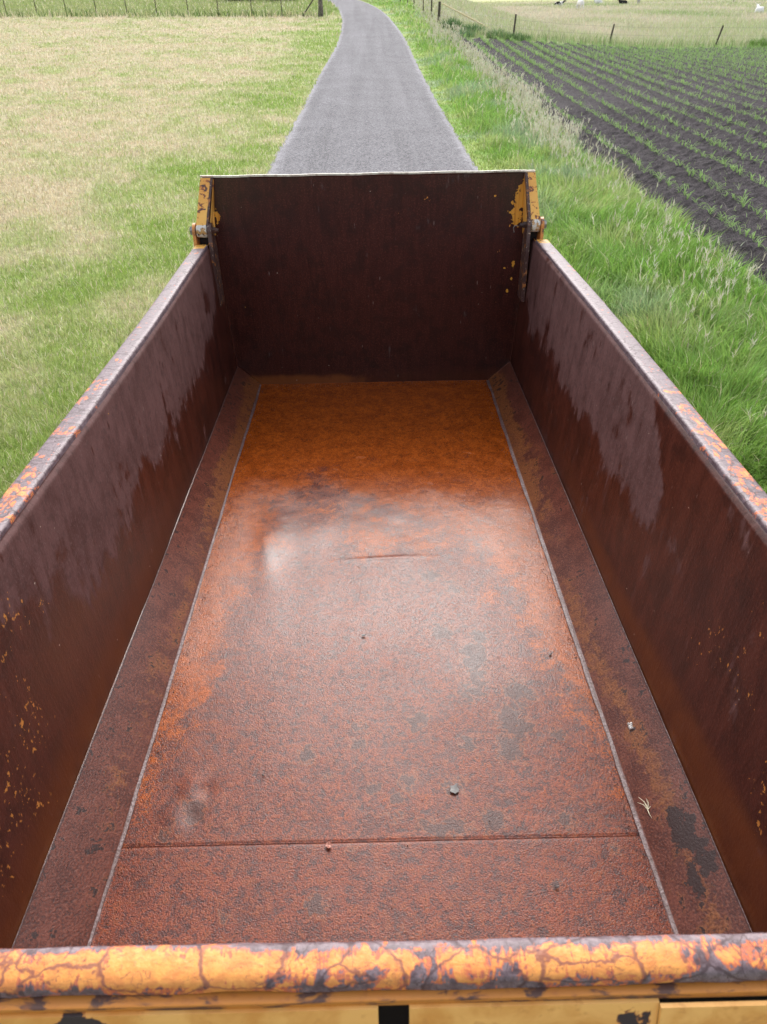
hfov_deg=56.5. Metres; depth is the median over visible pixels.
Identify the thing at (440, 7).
wire fence
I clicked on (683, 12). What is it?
meadow grass
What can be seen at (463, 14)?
fallen rail
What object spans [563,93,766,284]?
dead stalks
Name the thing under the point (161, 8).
paddock grass
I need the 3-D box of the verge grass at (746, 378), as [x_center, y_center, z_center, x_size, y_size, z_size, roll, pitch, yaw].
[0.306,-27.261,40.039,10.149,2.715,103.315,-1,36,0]
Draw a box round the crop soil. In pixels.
[450,37,766,288]
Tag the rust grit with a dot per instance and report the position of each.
(462, 683)
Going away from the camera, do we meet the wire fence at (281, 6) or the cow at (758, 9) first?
the wire fence at (281, 6)
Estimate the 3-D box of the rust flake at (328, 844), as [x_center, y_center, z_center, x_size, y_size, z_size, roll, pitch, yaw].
[-0.166,1.005,2.155,0.020,0.006,0.019,-29,44,-33]
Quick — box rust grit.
[104,381,667,934]
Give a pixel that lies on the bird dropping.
(630, 727)
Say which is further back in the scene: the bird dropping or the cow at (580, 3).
the cow at (580, 3)
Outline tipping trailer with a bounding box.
[0,170,766,1023]
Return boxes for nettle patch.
[440,18,766,47]
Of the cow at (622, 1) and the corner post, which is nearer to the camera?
the corner post
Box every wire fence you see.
[0,0,317,14]
[400,0,431,15]
[437,1,729,46]
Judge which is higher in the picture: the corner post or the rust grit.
the corner post
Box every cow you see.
[552,0,565,5]
[575,0,583,8]
[618,0,627,3]
[755,3,763,12]
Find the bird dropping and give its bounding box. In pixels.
[627,722,632,729]
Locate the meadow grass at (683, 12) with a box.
[429,0,766,47]
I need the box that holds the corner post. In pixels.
[302,0,322,16]
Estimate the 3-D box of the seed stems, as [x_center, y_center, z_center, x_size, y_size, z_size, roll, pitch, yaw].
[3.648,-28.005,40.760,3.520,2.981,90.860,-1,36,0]
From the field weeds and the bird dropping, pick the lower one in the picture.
the bird dropping
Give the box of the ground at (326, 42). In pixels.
[0,0,766,495]
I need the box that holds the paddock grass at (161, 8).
[0,0,335,15]
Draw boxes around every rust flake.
[325,841,330,847]
[450,783,458,793]
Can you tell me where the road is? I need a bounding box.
[267,0,479,173]
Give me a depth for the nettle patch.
42.05 m
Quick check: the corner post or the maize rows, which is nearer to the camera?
the maize rows
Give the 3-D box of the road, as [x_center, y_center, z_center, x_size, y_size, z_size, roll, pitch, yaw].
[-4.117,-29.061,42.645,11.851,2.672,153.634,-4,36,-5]
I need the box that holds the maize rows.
[462,34,766,249]
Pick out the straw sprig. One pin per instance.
(646, 807)
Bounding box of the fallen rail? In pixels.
[442,3,490,29]
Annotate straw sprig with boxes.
[637,798,651,817]
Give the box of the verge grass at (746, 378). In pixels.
[361,0,766,492]
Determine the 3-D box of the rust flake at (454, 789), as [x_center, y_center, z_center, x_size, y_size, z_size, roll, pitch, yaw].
[0.230,0.898,2.314,0.033,0.004,0.032,-14,38,-17]
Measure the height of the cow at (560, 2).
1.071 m
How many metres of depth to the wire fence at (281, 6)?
55.91 m
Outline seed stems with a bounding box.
[405,0,766,428]
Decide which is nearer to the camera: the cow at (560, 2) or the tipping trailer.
the tipping trailer
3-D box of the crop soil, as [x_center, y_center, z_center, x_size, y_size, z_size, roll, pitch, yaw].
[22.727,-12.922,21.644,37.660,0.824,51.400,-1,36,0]
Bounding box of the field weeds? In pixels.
[463,39,766,263]
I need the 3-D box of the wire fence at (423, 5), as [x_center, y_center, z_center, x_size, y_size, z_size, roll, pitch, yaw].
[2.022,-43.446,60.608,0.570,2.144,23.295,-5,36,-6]

